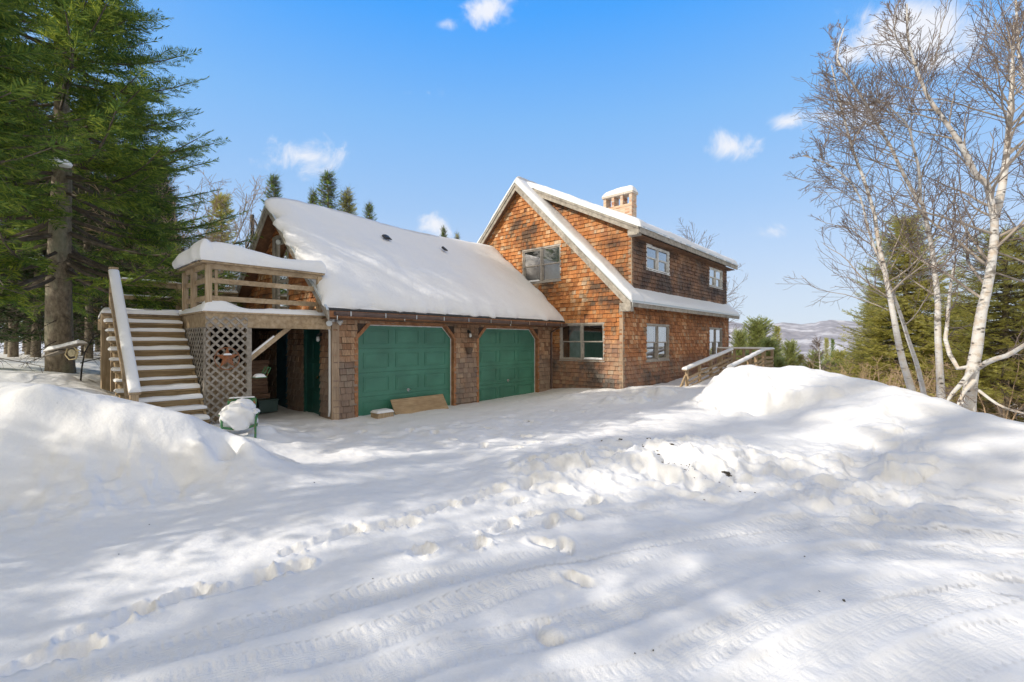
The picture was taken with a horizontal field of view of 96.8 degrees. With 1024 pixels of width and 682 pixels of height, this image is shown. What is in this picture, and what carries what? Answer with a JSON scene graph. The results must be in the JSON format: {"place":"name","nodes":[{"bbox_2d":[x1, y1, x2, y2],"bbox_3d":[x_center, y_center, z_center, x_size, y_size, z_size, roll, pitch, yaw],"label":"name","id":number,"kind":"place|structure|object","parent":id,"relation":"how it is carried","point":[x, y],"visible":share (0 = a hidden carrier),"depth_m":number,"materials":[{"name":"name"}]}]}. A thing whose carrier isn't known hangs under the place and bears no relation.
{"place":"outdoors","nodes":[
{"label":"outdoors","id":0,"kind":"place"},
{"bbox_2d":[118,438,845,653],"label":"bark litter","id":1,"kind":"object","parent":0,"point":[728,473],"visible":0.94,"depth_m":5.49,"materials":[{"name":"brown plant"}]},
{"bbox_2d":[0,342,1023,681],"bbox_3d":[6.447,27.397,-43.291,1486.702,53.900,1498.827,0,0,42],"label":"ground","id":2,"kind":"structure","parent":0,"point":[568,534],"depth_m":3.96,"materials":[{"name":"white snow"}]},
{"bbox_2d":[0,221,24,353],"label":"spruce tree","id":3,"kind":"object","parent":2,"relation":"on","point":[5,348],"depth_m":26.83,"materials":[{"name":"green plant"}]},
{"bbox_2d":[0,110,51,354],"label":"spruce tree","id":4,"kind":"object","parent":2,"relation":"on","point":[27,347],"depth_m":20.86,"materials":[{"name":"green plant"}]},
{"bbox_2d":[0,39,73,348],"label":"spruce tree","id":5,"kind":"object","parent":2,"relation":"on","point":[7,313],"visible":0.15,"depth_m":14.37,"materials":[{"name":"green plant"}]},
{"bbox_2d":[0,77,77,356],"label":"spruce tree","id":6,"kind":"object","parent":2,"relation":"on","point":[13,350],"visible":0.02,"depth_m":16.91,"materials":[{"name":"green plant"}]},
{"bbox_2d":[0,73,106,357],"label":"spruce tree","id":7,"kind":"object","parent":2,"relation":"on","point":[36,342],"visible":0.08,"depth_m":16.84,"materials":[{"name":"green plant"}]},
{"bbox_2d":[3,139,103,352],"bbox_3d":[-20.487,-4.859,21.020,4.330,12.385,4.511,0,0,9],"label":"spruce tree","id":8,"kind":"object","parent":2,"relation":"on","point":[74,312],"visible":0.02,"depth_m":21.07,"materials":[{"name":"green plant"}]},
{"bbox_2d":[22,163,100,336],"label":"spruce tree","id":9,"kind":"object","parent":2,"relation":"on","point":[46,254],"visible":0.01,"depth_m":18.04,"materials":[{"name":"green plant"}]},
{"bbox_2d":[0,0,130,372],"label":"spruce tree","id":10,"kind":"object","parent":2,"relation":"on","point":[10,49],"visible":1,"depth_m":6.99,"materials":[{"name":"green plant"}]},
{"bbox_2d":[29,84,125,358],"bbox_3d":[-15.419,-4.140,16.542,3.433,10.895,2.973,0,0,-14],"label":"spruce tree","id":11,"kind":"object","parent":2,"relation":"on","point":[87,247],"visible":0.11,"depth_m":16.41,"materials":[{"name":"green plant"}]},
{"bbox_2d":[80,327,99,380],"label":"bare sapling","id":12,"kind":"object","parent":2,"relation":"on","point":[83,355],"visible":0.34,"depth_m":8.64,"materials":[{"name":"brown plant"}]},
{"bbox_2d":[74,152,112,354],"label":"spruce tree","id":13,"kind":"object","parent":2,"relation":"on","point":[82,353],"depth_m":21.91,"materials":[{"name":"green plant"}]},
{"bbox_2d":[94,210,99,351],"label":"spruce tree","id":14,"kind":"object","parent":2,"relation":"on","point":[97,347],"depth_m":33.84,"materials":[{"name":"green plant"}]},
{"bbox_2d":[72,99,126,355],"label":"spruce tree","id":15,"kind":"object","parent":2,"relation":"on","point":[95,327],"visible":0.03,"depth_m":19.52,"materials":[{"name":"green plant"}]},
{"bbox_2d":[96,183,132,308],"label":"spruce tree","id":16,"kind":"object","parent":2,"relation":"on","point":[115,246],"visible":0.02,"depth_m":19.66,"materials":[{"name":"green plant"}]},
{"bbox_2d":[72,74,189,346],"bbox_3d":[-12.893,-3.974,15.483,3.646,10.430,3.799,0,0,-31],"label":"spruce tree","id":17,"kind":"object","parent":2,"relation":"on","point":[125,268],"visible":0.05,"depth_m":15.14,"materials":[{"name":"green plant"}]},
{"bbox_2d":[0,0,263,372],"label":"spruce tree","id":18,"kind":"object","parent":2,"relation":"on","point":[100,24],"visible":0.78,"depth_m":10.04,"materials":[{"name":"green plant"}]},
{"bbox_2d":[43,284,87,359],"bbox_3d":[-7.754,-0.332,7.900,0.591,1.324,0.200,0,0,0],"label":"bird feeder","id":19,"kind":"object","parent":18,"relation":"hanging from","point":[55,350],"visible":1,"depth_m":7.84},
{"bbox_2d":[97,175,181,333],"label":"spruce tree","id":20,"kind":"object","parent":2,"relation":"on","point":[150,224],"visible":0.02,"depth_m":16.89,"materials":[{"name":"green plant"}]},
{"bbox_2d":[75,165,240,328],"bbox_3d":[-14.967,-3.204,19.896,9.132,8.150,6.678,0,0,15],"label":"bare tree","id":21,"kind":"object","parent":2,"relation":"on","point":[186,222],"visible":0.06,"depth_m":18.91,"materials":[{"name":"brown plant"}]},
{"bbox_2d":[127,140,189,280],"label":"spruce tree","id":22,"kind":"object","parent":2,"relation":"on","point":[173,187],"visible":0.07,"depth_m":19.11,"materials":[{"name":"green plant"}]},
{"bbox_2d":[72,163,269,306],"bbox_3d":[-11.534,-3.060,17.335,7.220,7.879,7.755,0,0,-11],"label":"bare tree","id":23,"kind":"object","parent":2,"relation":"on","point":[238,224],"visible":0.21,"depth_m":16.13,"materials":[{"name":"brown plant"}]},
{"bbox_2d":[161,184,185,250],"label":"spruce tree","id":24,"kind":"object","parent":2,"relation":"on","point":[173,206],"visible":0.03,"depth_m":23.05,"materials":[{"name":"green plant"}]},
{"bbox_2d":[98,239,330,423],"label":"wooden deck","id":25,"kind":"structure","parent":2,"relation":"on","point":[163,358],"depth_m":8.13,"materials":[{"name":"brown wood"}]},
{"bbox_2d":[214,347,239,369],"bbox_3d":[-5.016,0.310,8.020,0.062,0.400,0.400,0,0,42],"label":"barn star","id":26,"kind":"object","parent":25,"relation":"attached to","point":[226,357],"visible":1,"depth_m":8.01,"materials":[{"name":"metal"}]},
{"bbox_2d":[252,366,270,377],"bbox_3d":[-4.636,0.576,8.418,0.182,0.201,0.274,0,0,42],"label":"wire shelf","id":27,"kind":"object","parent":25,"relation":"attached to","point":[259,376],"visible":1,"depth_m":8.36,"materials":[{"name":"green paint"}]},
{"bbox_2d":[188,191,243,305],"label":"spruce tree","id":28,"kind":"object","parent":2,"relation":"on","point":[223,210],"visible":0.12,"depth_m":20.85,"materials":[{"name":"green plant"}]},
{"bbox_2d":[181,214,257,277],"bbox_3d":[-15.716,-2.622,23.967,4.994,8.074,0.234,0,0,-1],"label":"spruce tree","id":29,"kind":"object","parent":2,"relation":"on","point":[251,225],"visible":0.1,"depth_m":23.93,"materials":[{"name":"green plant"}]},
{"bbox_2d":[218,396,259,437],"bbox_3d":[-4.369,1.295,7.311,0.570,0.737,0.668,0,0,-26],"label":"lawn chair","id":30,"kind":"object","parent":2,"relation":"on","point":[238,413],"visible":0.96,"depth_m":7.12,"materials":[{"name":"green paint"}]},
{"bbox_2d":[256,398,278,412],"bbox_3d":[-5.580,1.468,10.338,0.290,0.285,0.440,0,0,42],"label":"storage box","id":31,"kind":"object","parent":2,"relation":"on","point":[266,405],"visible":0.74,"depth_m":10.25,"materials":[{"name":"teal plastic"}]},
{"bbox_2d":[254,171,282,229],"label":"spruce tree","id":32,"kind":"object","parent":2,"relation":"on","point":[274,190],"visible":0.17,"depth_m":29.87,"materials":[{"name":"green plant"}]},
{"bbox_2d":[307,187,319,204],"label":"spruce tree","id":33,"kind":"object","parent":2,"relation":"on","point":[311,200],"visible":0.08,"depth_m":32.91,"materials":[{"name":"green plant"}]},
{"bbox_2d":[313,167,346,211],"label":"spruce tree","id":34,"kind":"object","parent":2,"relation":"on","point":[330,189],"visible":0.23,"depth_m":26.86,"materials":[{"name":"green plant"}]},
{"bbox_2d":[337,186,357,214],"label":"spruce tree","id":35,"kind":"object","parent":2,"relation":"on","point":[347,201],"visible":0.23,"depth_m":27.81,"materials":[{"name":"green plant"}]},
{"bbox_2d":[361,200,376,220],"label":"spruce tree","id":36,"kind":"object","parent":2,"relation":"on","point":[369,210],"visible":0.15,"depth_m":33.90,"materials":[{"name":"green plant"}]},
{"bbox_2d":[370,408,393,418],"bbox_3d":[-2.864,1.665,10.038,0.300,0.310,0.420,0,0,42],"label":"wooden crate","id":37,"kind":"object","parent":2,"relation":"on","point":[381,413],"visible":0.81,"depth_m":9.93,"materials":[{"name":"beige wood"}]},
{"bbox_2d":[390,394,448,414],"bbox_3d":[-2.168,1.605,10.939,0.454,0.488,1.629,0,0,42],"label":"leaning board","id":38,"kind":"object","parent":2,"relation":"on","point":[413,404],"visible":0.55,"depth_m":10.94,"materials":[{"name":"brown wood"}]},
{"bbox_2d":[439,224,448,236],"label":"spruce tree","id":39,"kind":"object","parent":2,"relation":"on","point":[443,231],"visible":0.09,"depth_m":35.92,"materials":[{"name":"green plant"}]},
{"bbox_2d":[231,176,739,419],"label":"house","id":40,"kind":"structure","parent":2,"relation":"on","point":[536,287],"depth_m":13.50,"materials":[{"name":"orange wood"}]},
{"bbox_2d":[272,235,289,308],"bbox_3d":[-5.425,-1.600,11.628,1.530,2.400,0.960,0,0,42],"label":"deck door","id":41,"kind":"structure","parent":40,"relation":"in","point":[281,251],"depth_m":11.46,"materials":[{"name":"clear glass"}]},
{"bbox_2d":[307,329,318,414],"bbox_3d":[-4.443,0.745,10.179,0.710,2.010,0.090,0,0,42],"label":"door","id":42,"kind":"structure","parent":40,"relation":"in","point":[312,345],"depth_m":10.21,"materials":[{"name":"green paint"}]},
{"bbox_2d":[358,325,450,415],"bbox_3d":[-2.536,0.690,11.043,0.098,2.220,2.770,0,0,42],"label":"garage door","id":43,"kind":"structure","parent":40,"relation":"in","point":[395,361],"depth_m":10.90,"materials":[{"name":"green paint"}]},
{"bbox_2d":[479,328,534,400],"bbox_3d":[-0.134,0.690,13.697,0.098,2.220,2.630,0,0,42],"label":"garage door","id":44,"kind":"structure","parent":40,"relation":"in","point":[506,356],"depth_m":13.64,"materials":[{"name":"green paint"}]},
{"bbox_2d":[522,244,561,283],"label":"window","id":45,"kind":"structure","parent":40,"relation":"in","point":[543,264],"depth_m":15.56,"materials":[{"name":"clear glass"}]},
{"bbox_2d":[559,322,604,361],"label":"window","id":46,"kind":"structure","parent":40,"relation":"in","point":[578,341],"depth_m":14.97,"materials":[{"name":"clear glass"}]},
{"bbox_2d":[645,323,669,361],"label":"window","id":47,"kind":"structure","parent":40,"relation":"in","point":[657,336],"depth_m":15.35,"materials":[{"name":"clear glass"}]},
{"bbox_2d":[645,235,669,275],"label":"window","id":48,"kind":"structure","parent":40,"relation":"in","point":[657,259],"depth_m":15.86,"materials":[{"name":"glass"}]},
{"bbox_2d":[708,327,721,354],"bbox_3d":[8.700,0.058,19.499,0.130,1.255,1.680,0,0,42],"label":"window","id":49,"kind":"structure","parent":40,"relation":"in","point":[715,334],"depth_m":19.46,"materials":[{"name":"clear glass"}]},
{"bbox_2d":[709,259,722,289],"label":"window","id":50,"kind":"structure","parent":40,"relation":"in","point":[715,276],"depth_m":19.50,"materials":[{"name":"glass"}]},
{"bbox_2d":[679,217,747,342],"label":"bare tree","id":51,"kind":"object","parent":2,"relation":"on","point":[686,237],"visible":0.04,"depth_m":35.96,"materials":[{"name":"brown plant"}]},
{"bbox_2d":[680,347,774,386],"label":"entry ramp","id":52,"kind":"structure","parent":2,"relation":"on","point":[711,370],"depth_m":15.79,"materials":[{"name":"weathered wood"},{"name":"snow"}]},
{"bbox_2d":[729,328,748,366],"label":"pine tree","id":53,"kind":"object","parent":2,"relation":"on","point":[740,339],"visible":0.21,"depth_m":29.84,"materials":[{"name":"green plant"}]},
{"bbox_2d":[745,350,767,363],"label":"pine tree","id":54,"kind":"object","parent":2,"relation":"on","point":[752,358],"visible":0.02,"depth_m":22.97,"materials":[{"name":"green plant"}]},
{"bbox_2d":[741,314,782,356],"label":"pine tree","id":55,"kind":"object","parent":2,"relation":"on","point":[758,330],"visible":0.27,"depth_m":33.65,"materials":[{"name":"green plant"}]},
{"bbox_2d":[758,336,784,364],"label":"pine tree","id":56,"kind":"object","parent":2,"relation":"on","point":[767,343],"visible":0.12,"depth_m":26.80,"materials":[{"name":"green plant"}]},
{"bbox_2d":[772,326,783,356],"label":"spruce tree","id":57,"kind":"object","parent":2,"relation":"on","point":[778,332],"visible":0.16,"depth_m":35.89,"materials":[{"name":"green plant"}]},
{"bbox_2d":[774,355,786,367],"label":"pine tree","id":58,"kind":"object","parent":2,"relation":"on","point":[779,361],"visible":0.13,"depth_m":21.89,"materials":[{"name":"green plant"}]},
{"bbox_2d":[760,356,810,367],"bbox_3d":[12.627,1.272,21.369,2.693,1.629,2.911,0,0,42],"label":"brush","id":59,"kind":"object","parent":2,"relation":"on","point":[792,363],"visible":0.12,"depth_m":20.88,"materials":[{"name":"brown plant"}]},
{"bbox_2d":[780,339,802,365],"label":"pine tree","id":60,"kind":"object","parent":2,"relation":"on","point":[789,351],"visible":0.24,"depth_m":29.81,"materials":[{"name":"green plant"}]},
{"bbox_2d":[796,354,805,365],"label":"spruce tree","id":61,"kind":"object","parent":2,"relation":"on","point":[798,359],"visible":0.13,"depth_m":25.97,"materials":[{"name":"green plant"}]},
{"bbox_2d":[800,360,818,368],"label":"spruce tree","id":62,"kind":"object","parent":2,"relation":"on","point":[811,366],"visible":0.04,"depth_m":21.85,"materials":[{"name":"green plant"}]},
{"bbox_2d":[805,349,824,368],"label":"pine tree","id":63,"kind":"object","parent":2,"relation":"on","point":[811,356],"visible":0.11,"depth_m":27.89,"materials":[{"name":"green plant"}]},
{"bbox_2d":[802,337,837,370],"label":"birch tree","id":64,"kind":"object","parent":2,"relation":"on","point":[817,343],"visible":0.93,"depth_m":16.99,"materials":[{"name":"grey plant"}]},
{"bbox_2d":[822,337,829,362],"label":"spruce tree","id":65,"kind":"object","parent":2,"relation":"on","point":[826,350],"visible":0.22,"depth_m":44.97,"materials":[{"name":"green plant"}]},
{"bbox_2d":[829,339,834,357],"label":"spruce tree","id":66,"kind":"object","parent":2,"relation":"on","point":[832,342],"visible":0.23,"depth_m":43.97,"materials":[{"name":"green plant"}]},
{"bbox_2d":[818,358,846,372],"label":"pine tree","id":67,"kind":"object","parent":2,"relation":"on","point":[832,363],"visible":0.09,"depth_m":19.91,"materials":[{"name":"green plant"}]},
{"bbox_2d":[829,349,848,369],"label":"spruce tree","id":68,"kind":"object","parent":2,"relation":"on","point":[836,352],"visible":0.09,"depth_m":23.89,"materials":[{"name":"green plant"}]},
{"bbox_2d":[807,356,903,385],"bbox_3d":[10.610,1.145,14.562,2.664,1.493,2.884,0,0,1],"label":"brush","id":69,"kind":"object","parent":2,"relation":"on","point":[860,369],"visible":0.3,"depth_m":14.32,"materials":[{"name":"plant"}]},
{"bbox_2d":[822,336,893,376],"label":"spruce tree","id":70,"kind":"object","parent":2,"relation":"on","point":[855,360],"visible":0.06,"depth_m":17.51,"materials":[{"name":"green plant"}]},
{"bbox_2d":[855,288,888,357],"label":"spruce tree","id":71,"kind":"object","parent":2,"relation":"on","point":[866,318],"visible":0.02,"depth_m":24.03,"materials":[{"name":"green plant"}]},
{"bbox_2d":[775,124,979,394],"bbox_3d":[7.766,-1.421,9.850,3.447,6.379,2.682,0,0,26],"label":"birch tree","id":72,"kind":"object","parent":2,"relation":"on","point":[914,358],"visible":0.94,"depth_m":9.72,"materials":[{"name":"white plant"}]},
{"bbox_2d":[865,365,897,385],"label":"spruce tree","id":73,"kind":"object","parent":2,"relation":"on","point":[881,372],"visible":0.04,"depth_m":15.86,"materials":[{"name":"green plant"}]},
{"bbox_2d":[794,47,978,390],"bbox_3d":[7.770,-2.397,9.517,3.265,8.137,2.820,0,0,-35],"label":"birch tree","id":74,"kind":"object","parent":2,"relation":"on","point":[908,380],"visible":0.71,"depth_m":9.63,"materials":[{"name":"white plant"}]},
{"bbox_2d":[836,357,949,396],"bbox_3d":[10.377,1.101,12.300,1.755,1.398,2.528,0,0,9],"label":"brush","id":75,"kind":"object","parent":2,"relation":"on","point":[889,382],"visible":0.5,"depth_m":12.10,"materials":[{"name":"brown plant"}]},
{"bbox_2d":[791,0,1023,398],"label":"birch tree","id":76,"kind":"object","parent":2,"relation":"on","point":[940,380],"visible":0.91,"depth_m":9.32,"materials":[{"name":"white plant"}]},
{"bbox_2d":[826,202,993,412],"bbox_3d":[13.543,-0.660,15.438,4.997,7.926,5.132,0,0,-26],"label":"spruce tree","id":77,"kind":"object","parent":2,"relation":"on","point":[879,324],"visible":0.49,"depth_m":15.22,"materials":[{"name":"green plant"}]},
{"bbox_2d":[817,0,1023,419],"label":"birch tree","id":78,"kind":"object","parent":2,"relation":"on","point":[969,380],"visible":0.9,"depth_m":9.02,"materials":[{"name":"white plant"}]},
{"bbox_2d":[885,336,1023,419],"bbox_3d":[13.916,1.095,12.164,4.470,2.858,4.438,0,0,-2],"label":"brush","id":79,"kind":"object","parent":2,"relation":"on","point":[983,407],"visible":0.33,"depth_m":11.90,"materials":[{"name":"brown plant"}]},
{"bbox_2d":[894,215,1023,421],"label":"spruce tree","id":80,"kind":"object","parent":2,"relation":"on","point":[1000,333],"visible":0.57,"depth_m":12.36,"materials":[{"name":"green plant"}]},
{"bbox_2d":[926,300,995,410],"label":"spruce tree","id":81,"kind":"object","parent":2,"relation":"on","point":[958,320],"visible":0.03,"depth_m":17.79,"materials":[{"name":"green plant"}]},
{"bbox_2d":[901,0,1023,288],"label":"birch tree","id":82,"kind":"object","parent":2,"relation":"on","point":[1017,231],"visible":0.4,"depth_m":10.81,"materials":[{"name":"grey plant"}]},
{"bbox_2d":[977,278,1023,421],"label":"spruce tree","id":83,"kind":"object","parent":2,"relation":"on","point":[994,411],"visible":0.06,"depth_m":13.55,"materials":[{"name":"green plant"}]},
{"bbox_2d":[2,0,1023,339],"label":"sky","id":84,"kind":"structure","parent":0,"point":[432,110],"materials":[{"name":"blue"}]},
{"bbox_2d":[729,320,991,363],"bbox_3d":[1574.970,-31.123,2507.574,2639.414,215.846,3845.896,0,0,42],"label":"hills","id":85,"kind":"structure","parent":0,"point":[803,334],"depth_m":2360.20,"materials":[{"name":"white snow"}]},
{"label":"firewood log","id":86,"kind":"object","parent":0,"visible":0},
{"bbox_2d":[244,369,268,373],"bbox_3d":[-5.814,0.689,10.353,0.101,0.107,0.483,0,0,37],"label":"firewood log","id":87,"kind":"object","parent":86,"relation":"on","point":[255,371],"visible":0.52,"depth_m":10.35,"materials":[{"name":"brown wood"}]},
{"bbox_2d":[244,364,267,368],"bbox_3d":[-5.832,0.589,10.353,0.487,0.116,0.109,0,0,-43],"label":"firewood log","id":88,"kind":"object","parent":87,"relation":"on","point":[260,366],"visible":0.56,"depth_m":10.39,"materials":[{"name":"brown wood"}]},
{"bbox_2d":[252,360,268,364],"bbox_3d":[-5.824,0.495,10.407,0.107,0.115,0.483,0,0,42],"label":"firewood log","id":89,"kind":"object","parent":88,"relation":"on","point":[255,362],"visible":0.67,"depth_m":10.42,"materials":[{"name":"brown wood"}]},
{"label":"firewood log","id":90,"kind":"object","parent":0,"visible":0},
{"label":"firewood log","id":91,"kind":"object","parent":90,"relation":"on","visible":0},
{"bbox_2d":[244,393,269,398],"bbox_3d":[-5.860,1.265,10.357,0.623,0.114,0.102,0,0,-44],"label":"firewood log","id":92,"kind":"object","parent":91,"relation":"on","point":[258,396],"visible":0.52,"depth_m":10.42,"materials":[{"name":"brown wood"}]},
{"bbox_2d":[244,389,267,393],"bbox_3d":[-5.906,1.162,10.367,0.104,0.111,0.622,0,0,42],"label":"firewood log","id":93,"kind":"object","parent":92,"relation":"on","point":[259,391],"visible":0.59,"depth_m":10.44,"materials":[{"name":"brown wood"}]},
{"bbox_2d":[243,385,267,390],"bbox_3d":[-5.894,1.074,10.336,0.106,0.113,0.625,0,0,37],"label":"firewood log","id":94,"kind":"object","parent":93,"relation":"on","point":[263,387],"visible":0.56,"depth_m":10.43,"materials":[{"name":"brown wood"}]},
{"bbox_2d":[243,380,267,385],"bbox_3d":[-5.896,0.967,10.326,0.111,0.120,0.624,0,0,42],"label":"firewood log","id":95,"kind":"object","parent":94,"relation":"on","point":[257,383],"visible":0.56,"depth_m":10.40,"materials":[{"name":"brown wood"}]},
{"bbox_2d":[243,378,267,381],"bbox_3d":[-5.912,0.870,10.338,0.626,0.124,0.108,0,0,-44],"label":"firewood log","id":96,"kind":"object","parent":95,"relation":"on","point":[258,379],"visible":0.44,"depth_m":10.40,"materials":[{"name":"brown wood"}]}
]}

